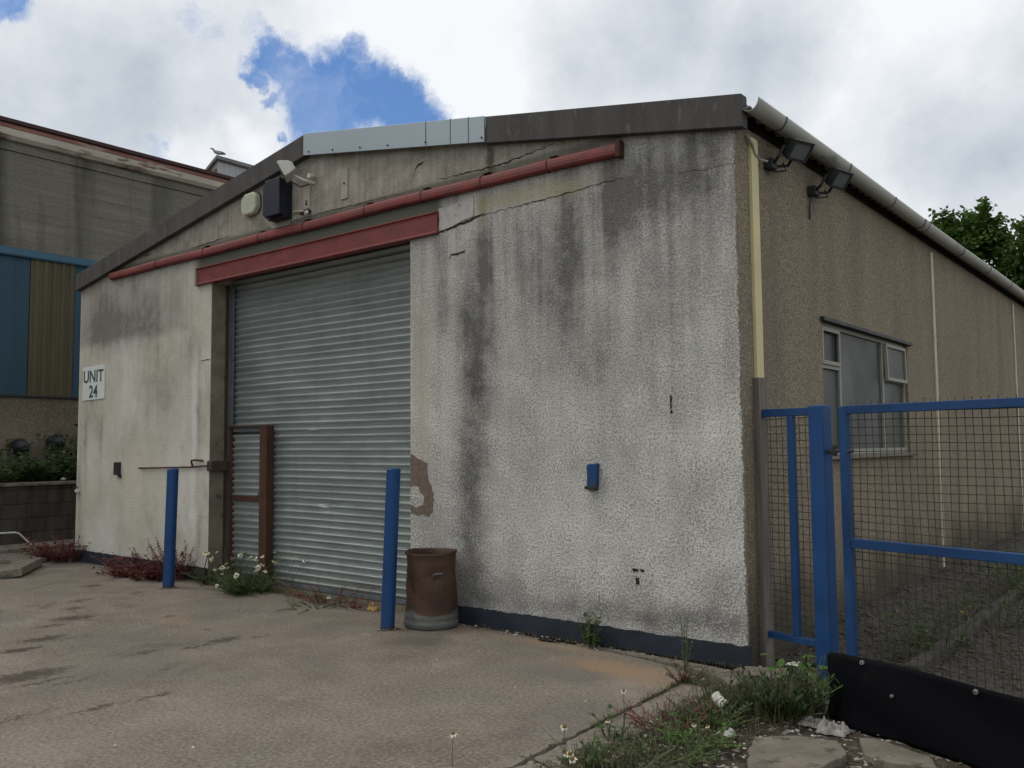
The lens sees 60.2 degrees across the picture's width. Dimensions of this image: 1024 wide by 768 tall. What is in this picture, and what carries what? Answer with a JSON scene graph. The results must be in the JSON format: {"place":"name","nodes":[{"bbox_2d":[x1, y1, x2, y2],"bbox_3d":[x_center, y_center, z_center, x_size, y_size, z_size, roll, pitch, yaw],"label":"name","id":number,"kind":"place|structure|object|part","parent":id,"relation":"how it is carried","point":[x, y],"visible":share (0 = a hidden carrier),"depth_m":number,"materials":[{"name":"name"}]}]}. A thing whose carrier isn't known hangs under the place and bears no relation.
{"place":"outdoors","nodes":[
{"label":"outdoors","id":0,"kind":"place"},
{"bbox_2d":[0,547,72,566],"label":"side yard","id":1,"kind":"structure","parent":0,"point":[9,554],"depth_m":13.03,"materials":[{"name":"concrete"}]},
{"bbox_2d":[0,532,37,550],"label":"bent white pipe","id":2,"kind":"object","parent":1,"relation":"on","point":[24,538],"visible":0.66,"depth_m":12.73,"materials":[{"name":"white metal"}]},
{"bbox_2d":[0,556,45,563],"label":"broken concrete","id":3,"kind":"object","parent":1,"relation":"on","point":[7,560],"visible":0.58,"depth_m":12.12,"materials":[{"name":"concrete"}]},
{"bbox_2d":[0,539,74,553],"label":"kerb","id":4,"kind":"structure","parent":1,"relation":"on","point":[9,548],"depth_m":13.82,"materials":[{"name":"concrete"}]},
{"bbox_2d":[18,544,73,557],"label":"green tuft","id":5,"kind":"object","parent":1,"relation":"on","point":[39,550],"visible":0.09,"depth_m":12.54,"materials":[{"name":"green plant"}]},
{"bbox_2d":[19,529,90,562],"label":"red weed","id":6,"kind":"object","parent":1,"relation":"on","point":[51,553],"visible":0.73,"depth_m":12.22,"materials":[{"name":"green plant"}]},
{"bbox_2d":[0,469,76,482],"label":"bank","id":7,"kind":"structure","parent":0,"point":[35,479],"depth_m":15.54,"materials":[{"name":"soil"}]},
{"bbox_2d":[0,441,66,482],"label":"bramble","id":8,"kind":"object","parent":7,"relation":"on","point":[17,477],"visible":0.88,"depth_m":14.54,"materials":[{"name":"green plant"}]},
{"bbox_2d":[0,451,76,482],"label":"bramble","id":9,"kind":"object","parent":7,"relation":"on","point":[31,477],"visible":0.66,"depth_m":14.94,"materials":[{"name":"green plant"}]},
{"bbox_2d":[0,450,76,479],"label":"bramble","id":10,"kind":"object","parent":7,"relation":"on","point":[62,452],"visible":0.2,"depth_m":15.63,"materials":[{"name":"green plant"}]},
{"bbox_2d":[23,446,76,478],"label":"bramble","id":11,"kind":"object","parent":7,"relation":"on","point":[66,465],"visible":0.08,"depth_m":15.62,"materials":[{"name":"green plant"}]},
{"bbox_2d":[32,424,77,465],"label":"bramble","id":12,"kind":"object","parent":7,"relation":"on","point":[62,449],"visible":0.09,"depth_m":16.42,"materials":[{"name":"green plant"}]},
{"bbox_2d":[0,560,690,767],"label":"concrete yard","id":13,"kind":"structure","parent":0,"point":[216,678],"depth_m":5.81,"materials":[{"name":"grey concrete"}]},
{"bbox_2d":[0,557,42,578],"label":"broken concrete","id":14,"kind":"object","parent":13,"relation":"on","point":[17,568],"visible":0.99,"depth_m":10.92,"materials":[{"name":"concrete"}]},
{"bbox_2d":[16,559,41,568],"bbox_3d":[-6.382,2.380,11.652,0.274,0.105,0.528,2,-5,-36],"label":"broken concrete","id":15,"kind":"object","parent":13,"relation":"on","point":[40,565],"visible":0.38,"depth_m":11.58,"materials":[{"name":"concrete"}]},
{"bbox_2d":[90,547,193,582],"bbox_3d":[-4.516,2.187,10.783,1.988,0.369,0.936,-4,-5,39],"label":"red weed","id":16,"kind":"object","parent":13,"relation":"on","point":[126,571],"visible":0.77,"depth_m":10.67,"materials":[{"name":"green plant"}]},
{"bbox_2d":[129,537,196,580],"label":"red weed","id":17,"kind":"object","parent":13,"relation":"on","point":[159,568],"visible":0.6,"depth_m":10.43,"materials":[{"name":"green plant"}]},
{"bbox_2d":[159,468,178,588],"bbox_3d":[-3.844,1.635,9.877,0.217,1.375,0.194,-4,-5,39],"label":"steel bollard","id":18,"kind":"object","parent":13,"relation":"on","point":[170,528],"visible":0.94,"depth_m":9.83,"materials":[{"name":"blue metal"}]},
{"bbox_2d":[201,555,207,585],"bbox_3d":[-3.463,2.085,9.944,0.019,0.347,0.277,0,-4,-3],"label":"thin rod","id":19,"kind":"object","parent":13,"relation":"on","point":[203,571],"visible":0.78,"depth_m":9.92,"materials":[{"name":"plant"}]},
{"bbox_2d":[181,563,238,584],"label":"mayweed","id":20,"kind":"object","parent":13,"relation":"on","point":[199,577],"visible":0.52,"depth_m":10.12,"materials":[{"name":"green plant"}]},
{"bbox_2d":[203,549,253,584],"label":"mayweed","id":21,"kind":"object","parent":13,"relation":"on","point":[226,563],"visible":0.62,"depth_m":9.99,"materials":[{"name":"green plant"}]},
{"bbox_2d":[205,551,277,588],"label":"mayweed","id":22,"kind":"object","parent":13,"relation":"on","point":[258,568],"visible":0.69,"depth_m":9.70,"materials":[{"name":"green plant"}]},
{"bbox_2d":[205,570,288,595],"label":"mayweed","id":23,"kind":"object","parent":13,"relation":"on","point":[232,587],"visible":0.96,"depth_m":9.38,"materials":[{"name":"green plant"}]},
{"bbox_2d":[254,551,305,592],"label":"mayweed","id":24,"kind":"object","parent":13,"relation":"on","point":[262,556],"visible":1,"depth_m":9.61,"materials":[{"name":"green plant"}]},
{"bbox_2d":[276,591,354,613],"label":"green tuft","id":25,"kind":"object","parent":13,"relation":"on","point":[297,605],"visible":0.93,"depth_m":8.57,"materials":[{"name":"green plant"}]},
{"bbox_2d":[271,576,380,608],"bbox_3d":[-1.790,2.082,8.798,1.880,0.226,0.566,-4,-5,39],"label":"red weed","id":26,"kind":"object","parent":13,"relation":"on","point":[320,597],"visible":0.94,"depth_m":8.75,"materials":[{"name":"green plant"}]},
{"bbox_2d":[366,603,380,610],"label":"yellow leaf","id":27,"kind":"object","parent":13,"relation":"on","point":[374,608],"visible":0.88,"depth_m":8.37,"materials":[{"name":"yellow plant"}]},
{"bbox_2d":[377,468,400,630],"bbox_3d":[-1.043,1.429,7.550,0.202,1.415,0.201,-1,-4,7],"label":"steel bollard","id":28,"kind":"object","parent":13,"relation":"on","point":[390,550],"visible":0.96,"depth_m":7.48,"materials":[{"name":"blue metal"}]},
{"bbox_2d":[403,548,458,630],"bbox_3d":[-0.695,1.762,7.634,0.470,0.656,0.482,-4,-5,39],"label":"rusty drum","id":29,"kind":"object","parent":13,"relation":"on","point":[431,596],"visible":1,"depth_m":7.45,"materials":[{"name":"brown metal"}]},
{"bbox_2d":[450,731,456,766],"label":"dead daisy","id":30,"kind":"object","parent":13,"relation":"on","point":[452,734],"visible":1,"depth_m":4.28,"materials":[{"name":"white plant"}]},
{"bbox_2d":[538,638,559,642],"bbox_3d":[0.292,2.022,6.967,0.214,0.016,0.058,-4,-5,39],"label":"dirt clod","id":31,"kind":"object","parent":13,"relation":"on","point":[546,639],"visible":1,"depth_m":6.95,"materials":[{"name":"brown soil"}]},
{"bbox_2d":[577,611,601,648],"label":"plinth weed","id":32,"kind":"object","parent":13,"relation":"on","point":[587,637],"visible":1,"depth_m":6.77,"materials":[{"name":"green plant"}]},
{"bbox_2d":[678,615,693,673],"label":"plinth weed","id":33,"kind":"object","parent":13,"relation":"on","point":[685,662],"visible":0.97,"depth_m":6.00,"materials":[{"name":"green plant"}]},
{"bbox_2d":[661,660,722,683],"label":"plinth weed","id":34,"kind":"object","parent":13,"relation":"on","point":[682,676],"visible":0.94,"depth_m":5.77,"materials":[{"name":"green plant"}]},
{"bbox_2d":[0,0,1023,265],"label":"sky","id":35,"kind":"structure","parent":0,"point":[925,98],"materials":[{"name":"white"}]},
{"bbox_2d":[84,562,1015,767],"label":"ground","id":36,"kind":"structure","parent":0,"point":[733,668],"depth_m":6.39,"materials":[{"name":"soil"}]},
{"bbox_2d":[0,480,76,544],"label":"retaining wall","id":37,"kind":"structure","parent":36,"relation":"on","point":[38,511],"depth_m":14.39,"materials":[{"name":"concrete"}]},
{"bbox_2d":[0,115,253,468],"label":"concrete works building","id":38,"kind":"structure","parent":36,"relation":"on","point":[72,206],"depth_m":17.23,"materials":[{"name":"metal"}]},
{"bbox_2d":[6,438,29,469],"bbox_3d":[-9.172,1.300,16.386,0.408,0.584,0.371,-4,-5,39],"label":"vent hood","id":39,"kind":"object","parent":38,"relation":"attached to","point":[18,445],"visible":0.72,"depth_m":16.31,"materials":[{"name":"black plastic"}]},
{"bbox_2d":[44,434,65,462],"bbox_3d":[-8.758,1.250,16.906,0.402,0.570,0.336,-4,-5,39],"label":"vent hood","id":40,"kind":"object","parent":38,"relation":"attached to","point":[48,443],"visible":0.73,"depth_m":16.85,"materials":[{"name":"black plastic"}]},
{"bbox_2d":[210,148,225,154],"bbox_3d":[-9.409,-7.412,28.244,0.522,0.248,0.130,3,-5,-38],"label":"gull","id":41,"kind":"object","parent":38,"relation":"on","point":[218,152],"visible":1,"depth_m":28.20,"materials":[{"name":"beige paint"}]},
{"bbox_2d":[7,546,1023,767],"bbox_3d":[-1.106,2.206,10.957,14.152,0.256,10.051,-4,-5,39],"label":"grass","id":42,"kind":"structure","parent":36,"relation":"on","point":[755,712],"depth_m":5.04,"materials":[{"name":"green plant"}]},
{"bbox_2d":[719,684,772,719],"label":"leafy weed","id":43,"kind":"object","parent":42,"relation":"on","point":[745,712],"visible":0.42,"depth_m":4.97,"materials":[{"name":"green plant"}]},
{"bbox_2d":[74,93,1023,667],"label":"industrial unit","id":44,"kind":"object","parent":36,"relation":"on","point":[492,337],"visible":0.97,"depth_m":8.01,"materials":[{"name":"concrete"}]},
{"bbox_2d":[82,364,104,400],"bbox_3d":[-5.782,-0.016,12.202,0.630,0.475,0.013,-4,-5,39],"label":"unit sign","id":45,"kind":"object","parent":44,"relation":"attached to","point":[93,388],"visible":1,"depth_m":12.19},
{"bbox_2d":[113,462,121,477],"bbox_3d":[-5.199,1.133,11.636,0.130,0.205,0.050,-4,-5,39],"label":"rusty bar bracket","id":46,"kind":"object","parent":44,"relation":"attached to","point":[117,468],"visible":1,"depth_m":11.61,"materials":[{"name":"metal"}]},
{"bbox_2d":[138,459,227,470],"bbox_3d":[-4.077,0.990,10.862,1.660,0.143,0.257,-4,-5,39],"label":"rusty locking bar","id":47,"kind":"object","parent":44,"relation":"attached to","point":[216,465],"visible":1,"depth_m":10.39,"materials":[{"name":"metal"}]},
{"bbox_3d":[-3.071,1.373,10.237,0.598,1.735,0.075,-4,-5,39],"label":"wicket door","id":48,"kind":"part","parent":44,"relation":"part of","materials":[{"name":"grey metal"}]},
{"bbox_2d":[241,192,261,216],"bbox_3d":[-2.956,-2.036,10.000,0.290,0.259,0.081,-4,-5,39],"label":"bell box","id":49,"kind":"object","parent":44,"relation":"attached to","point":[251,203],"visible":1,"depth_m":9.95,"materials":[{"name":"plastic"}]},
{"bbox_2d":[263,177,291,228],"bbox_3d":[-2.623,-1.974,9.665,0.480,0.495,0.175,-4,-5,39],"label":"alarm siren box","id":50,"kind":"object","parent":44,"relation":"attached to","point":[277,202],"visible":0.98,"depth_m":9.54,"materials":[{"name":"paint"}]},
{"bbox_2d":[277,160,314,187],"bbox_3d":[-2.274,-2.209,9.323,0.387,0.254,0.260,0,-4,-9],"label":"gable floodlight","id":51,"kind":"object","parent":44,"relation":"attached to","point":[287,169],"visible":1,"depth_m":9.26,"materials":[{"name":"white metal"}]},
{"bbox_2d":[293,209,310,214],"bbox_3d":[-2.262,-1.828,9.426,0.291,0.093,0.078,-4,-5,39],"label":"rusty stub bracket","id":52,"kind":"object","parent":44,"relation":"attached to","point":[304,212],"visible":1,"depth_m":9.40,"materials":[{"name":"metal"}]},
{"bbox_2d":[303,186,310,209],"bbox_3d":[-2.190,-1.986,9.414,0.110,0.235,0.022,-4,-5,39],"label":"steel strap","id":53,"kind":"object","parent":44,"relation":"attached to","point":[306,197],"visible":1,"depth_m":9.40,"materials":[{"name":"metal"}]},
{"bbox_2d":[341,167,347,199],"bbox_3d":[-1.716,-2.054,9.034,0.100,0.320,0.022,-4,-5,39],"label":"steel strap","id":54,"kind":"object","parent":44,"relation":"attached to","point":[344,183],"visible":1,"depth_m":9.03,"materials":[{"name":"metal"}]},
{"bbox_2d":[584,463,598,490],"bbox_3d":[0.629,0.730,6.945,0.115,0.214,0.050,-4,-5,39],"label":"blue bar bracket","id":55,"kind":"object","parent":44,"relation":"attached to","point":[592,477],"visible":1,"depth_m":6.92,"materials":[{"name":"metal"}]},
{"bbox_2d":[745,134,767,161],"bbox_3d":[1.808,-1.746,6.537,0.044,0.156,0.293,-4,-6,44],"label":"loose cable","id":56,"kind":"object","parent":44,"relation":"attached to","point":[753,148],"visible":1,"depth_m":6.50,"materials":[{"name":"paint"}]},
{"bbox_2d":[764,137,814,172],"bbox_3d":[2.114,-1.741,6.710,0.334,0.241,0.255,-4,-5,39],"label":"wall floodlight","id":57,"kind":"object","parent":44,"relation":"attached to","point":[795,149],"depth_m":6.67,"materials":[{"name":"metal"}]},
{"bbox_2d":[807,167,853,218],"bbox_3d":[2.677,-1.596,7.404,0.327,0.425,0.255,-4,-5,39],"label":"wall floodlight","id":58,"kind":"object","parent":44,"relation":"attached to","point":[837,178],"depth_m":7.37,"materials":[{"name":"metal"}]},
{"bbox_2d":[821,322,907,454],"bbox_3d":[3.433,0.090,8.516,0.084,1.160,2.590,-4,-5,39],"label":"window","id":59,"kind":"structure","parent":44,"relation":"in","point":[853,369],"depth_m":8.52,"materials":[{"name":"white glass"}]},
{"bbox_2d":[576,643,752,687],"bbox_3d":[1.091,2.005,6.319,0.305,0.056,1.611,2,-5,-37],"label":"broken edging","id":60,"kind":"object","parent":36,"relation":"on","point":[696,669],"visible":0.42,"depth_m":6.19,"materials":[{"name":"concrete"}]},
{"bbox_2d":[928,196,1023,288],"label":"sycamore tree","id":61,"kind":"object","parent":36,"relation":"on","point":[981,235],"visible":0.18,"depth_m":32.76,"materials":[{"name":"green plant"}]},
{"bbox_2d":[999,215,1023,289],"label":"sycamore tree","id":62,"kind":"object","parent":36,"relation":"on","point":[1016,257],"visible":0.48,"depth_m":30.73,"materials":[{"name":"green plant"}]},
{"bbox_2d":[515,683,710,767],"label":"concrete slab","id":63,"kind":"structure","parent":0,"point":[589,734],"depth_m":4.90,"materials":[{"name":"grey concrete"}]},
{"bbox_2d":[587,704,631,741],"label":"leafy weed","id":64,"kind":"object","parent":63,"relation":"on","point":[609,706],"visible":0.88,"depth_m":4.69,"materials":[{"name":"green plant"}]},
{"bbox_2d":[621,689,626,727],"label":"dead daisy","id":65,"kind":"object","parent":63,"relation":"on","point":[623,691],"visible":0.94,"depth_m":4.86,"materials":[{"name":"white plant"}]},
{"bbox_2d":[552,660,1020,767],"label":"soil","id":66,"kind":"structure","parent":0,"point":[850,742],"depth_m":4.59,"materials":[{"name":"brown soil"}]},
{"bbox_2d":[27,589,883,767],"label":"pale chips","id":67,"kind":"object","parent":66,"relation":"on","point":[797,730],"visible":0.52,"depth_m":4.77,"materials":[{"name":"white stone"}]},
{"bbox_2d":[560,724,566,746],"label":"dead daisy","id":68,"kind":"object","parent":66,"relation":"on","point":[564,727],"visible":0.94,"depth_m":4.35,"materials":[{"name":"white plant"}]},
{"bbox_2d":[563,750,577,766],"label":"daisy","id":69,"kind":"object","parent":66,"relation":"on","point":[568,754],"visible":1,"depth_m":4.12,"materials":[{"name":"white plant"}]},
{"bbox_2d":[559,732,611,766],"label":"leafy weed","id":70,"kind":"object","parent":66,"relation":"on","point":[594,754],"visible":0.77,"depth_m":4.19,"materials":[{"name":"green plant"}]},
{"bbox_2d":[518,729,693,767],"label":"leafy weed","id":71,"kind":"object","parent":66,"relation":"on","point":[605,755],"visible":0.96,"depth_m":4.18,"materials":[{"name":"green plant"}]},
{"bbox_2d":[590,721,727,767],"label":"leafy weed","id":72,"kind":"object","parent":66,"relation":"on","point":[688,761],"visible":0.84,"depth_m":4.30,"materials":[{"name":"green plant"}]},
{"bbox_2d":[636,762,689,767],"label":"paving slab","id":73,"kind":"structure","parent":66,"relation":"on","point":[652,764],"depth_m":4.23,"materials":[{"name":"stone"}]},
{"bbox_2d":[613,694,722,735],"bbox_3d":[0.847,1.810,4.869,0.650,0.159,0.696,-4,-5,39],"label":"leafy weed","id":74,"kind":"object","parent":66,"relation":"on","point":[642,723],"visible":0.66,"depth_m":4.89,"materials":[{"name":"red plant"}]},
{"bbox_2d":[645,706,748,764],"bbox_3d":[0.951,1.790,4.538,0.409,0.150,0.571,2,-5,-31],"label":"leafy weed","id":75,"kind":"object","parent":66,"relation":"on","point":[725,725],"visible":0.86,"depth_m":4.55,"materials":[{"name":"green plant"}]},
{"bbox_2d":[692,723,709,741],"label":"dead daisy","id":76,"kind":"object","parent":66,"relation":"on","point":[707,725],"visible":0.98,"depth_m":4.56,"materials":[{"name":"white plant"}]},
{"bbox_2d":[656,686,761,729],"bbox_3d":[1.116,1.798,4.882,0.548,0.178,0.440,-4,-5,39],"label":"leafy weed","id":77,"kind":"object","parent":66,"relation":"on","point":[712,720],"visible":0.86,"depth_m":4.88,"materials":[{"name":"green plant"}]},
{"bbox_2d":[712,691,729,709],"bbox_3d":[1.197,1.829,5.082,0.065,0.092,0.147,0,-4,-13],"label":"crushed can","id":78,"kind":"object","parent":66,"relation":"on","point":[716,695],"visible":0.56,"depth_m":5.07,"materials":[{"name":"metal"}]},
{"bbox_2d":[716,727,736,736],"bbox_3d":[1.135,1.835,4.671,0.103,0.039,0.062,-4,-5,39],"label":"litter scrap","id":79,"kind":"object","parent":66,"relation":"on","point":[726,734],"visible":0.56,"depth_m":4.65,"materials":[{"name":"white paper"}]},
{"bbox_2d":[689,664,766,700],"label":"leafy weed","id":80,"kind":"object","parent":66,"relation":"on","point":[704,687],"visible":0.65,"depth_m":5.38,"materials":[{"name":"green plant"}]},
{"bbox_2d":[464,538,1023,767],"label":"rubble stones","id":81,"kind":"object","parent":66,"relation":"on","point":[798,653],"visible":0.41,"depth_m":6.88,"materials":[{"name":"grey stone"}]},
{"bbox_2d":[753,377,774,666],"bbox_3d":[1.783,0.974,6.307,0.090,2.040,0.090,2,-5,-35],"label":"timber post","id":82,"kind":"object","parent":66,"relation":"on","point":[766,620],"visible":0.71,"depth_m":6.27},
{"bbox_2d":[734,666,799,682],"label":"paving slab","id":83,"kind":"structure","parent":66,"relation":"on","point":[752,671],"depth_m":5.89,"materials":[{"name":"concrete"}]},
{"bbox_2d":[727,655,842,721],"bbox_3d":[1.557,1.737,5.066,0.685,0.316,0.736,-4,-5,39],"label":"leafy weed","id":84,"kind":"object","parent":66,"relation":"on","point":[817,698],"visible":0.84,"depth_m":4.96,"materials":[{"name":"green plant"}]},
{"bbox_2d":[785,661,799,666],"bbox_3d":[1.909,1.881,5.947,0.129,0.029,0.047,-4,-5,39],"label":"litter scrap","id":85,"kind":"object","parent":66,"relation":"on","point":[788,663],"visible":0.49,"depth_m":5.95,"materials":[{"name":"white paper"}]},
{"bbox_2d":[760,648,827,701],"bbox_3d":[1.713,1.755,5.306,0.423,0.307,0.353,-2,-4,16],"label":"leafy weed","id":86,"kind":"object","parent":66,"relation":"on","point":[811,675],"visible":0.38,"depth_m":5.32,"materials":[{"name":"green plant"}]},
{"bbox_2d":[747,736,846,767],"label":"paving slab","id":87,"kind":"structure","parent":66,"relation":"on","point":[787,752],"depth_m":4.38,"materials":[{"name":"stone"}]},
{"bbox_2d":[797,716,831,727],"bbox_3d":[1.676,1.855,4.862,0.196,0.036,0.146,-4,-5,39],"label":"plastic scrap","id":88,"kind":"object","parent":66,"relation":"on","point":[810,720],"visible":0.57,"depth_m":4.86,"materials":[{"name":"white plastic"}]},
{"bbox_2d":[808,405,838,678],"bbox_3d":[2.092,1.064,5.842,0.100,1.850,0.182,2,-5,-35],"label":"gate post","id":89,"kind":"object","parent":66,"relation":"on","point":[821,447],"visible":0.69,"depth_m":5.84,"materials":[{"name":"blue metal"}]},
{"bbox_2d":[762,407,815,646],"bbox_3d":[1.932,0.968,6.095,0.051,1.600,0.424,2,-5,-35],"label":"fence panel","id":90,"kind":"object","parent":89,"relation":"attached to","point":[794,519],"visible":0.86,"depth_m":6.07,"materials":[{"name":"blue paint"}]},
{"bbox_2d":[831,395,1023,698],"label":"gate","id":91,"kind":"structure","parent":89,"relation":"attached to","point":[851,542],"depth_m":5.35,"materials":[{"name":"blue metal"}]},
{"bbox_2d":[816,716,851,736],"bbox_3d":[1.726,1.823,4.734,0.159,0.080,0.156,-4,-5,39],"label":"plastic bag","id":92,"kind":"object","parent":66,"relation":"on","point":[824,727],"visible":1,"depth_m":4.71,"materials":[{"name":"white plastic"}]},
{"bbox_2d":[860,738,936,767],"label":"paving slab","id":93,"kind":"structure","parent":66,"relation":"on","point":[884,754],"depth_m":4.33,"materials":[{"name":"stone"}]},
{"bbox_2d":[827,653,1023,767],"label":"rubber sheet","id":94,"kind":"object","parent":66,"relation":"on","point":[971,726],"visible":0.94,"depth_m":4.45,"materials":[{"name":"rubber"}]},
{"bbox_2d":[775,531,1023,697],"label":"gravel passage","id":95,"kind":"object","parent":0,"point":[793,648],"visible":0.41,"depth_m":7.18},
{"bbox_2d":[879,628,938,662],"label":"passage weed","id":96,"kind":"object","parent":95,"relation":"on","point":[920,646],"visible":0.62,"depth_m":6.28,"materials":[{"name":"green plant"}]},
{"bbox_2d":[866,588,986,656],"bbox_3d":[3.087,1.767,6.576,0.696,0.441,0.827,-4,-5,39],"label":"passage weed","id":97,"kind":"object","parent":95,"relation":"on","point":[953,624],"visible":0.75,"depth_m":6.59,"materials":[{"name":"green plant"}]},
{"bbox_2d":[904,581,1023,671],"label":"passage kerb","id":98,"kind":"structure","parent":95,"relation":"on","point":[937,650],"depth_m":6.68,"materials":[{"name":"grey concrete"}]},
{"bbox_2d":[945,581,1023,628],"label":"passage weed","id":99,"kind":"object","parent":95,"relation":"on","point":[1002,614],"visible":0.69,"depth_m":7.59,"materials":[{"name":"green plant"}]},
{"bbox_2d":[974,540,1023,592],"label":"passage weed","id":100,"kind":"object","parent":95,"relation":"on","point":[1021,574],"visible":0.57,"depth_m":8.86,"materials":[{"name":"green plant"}]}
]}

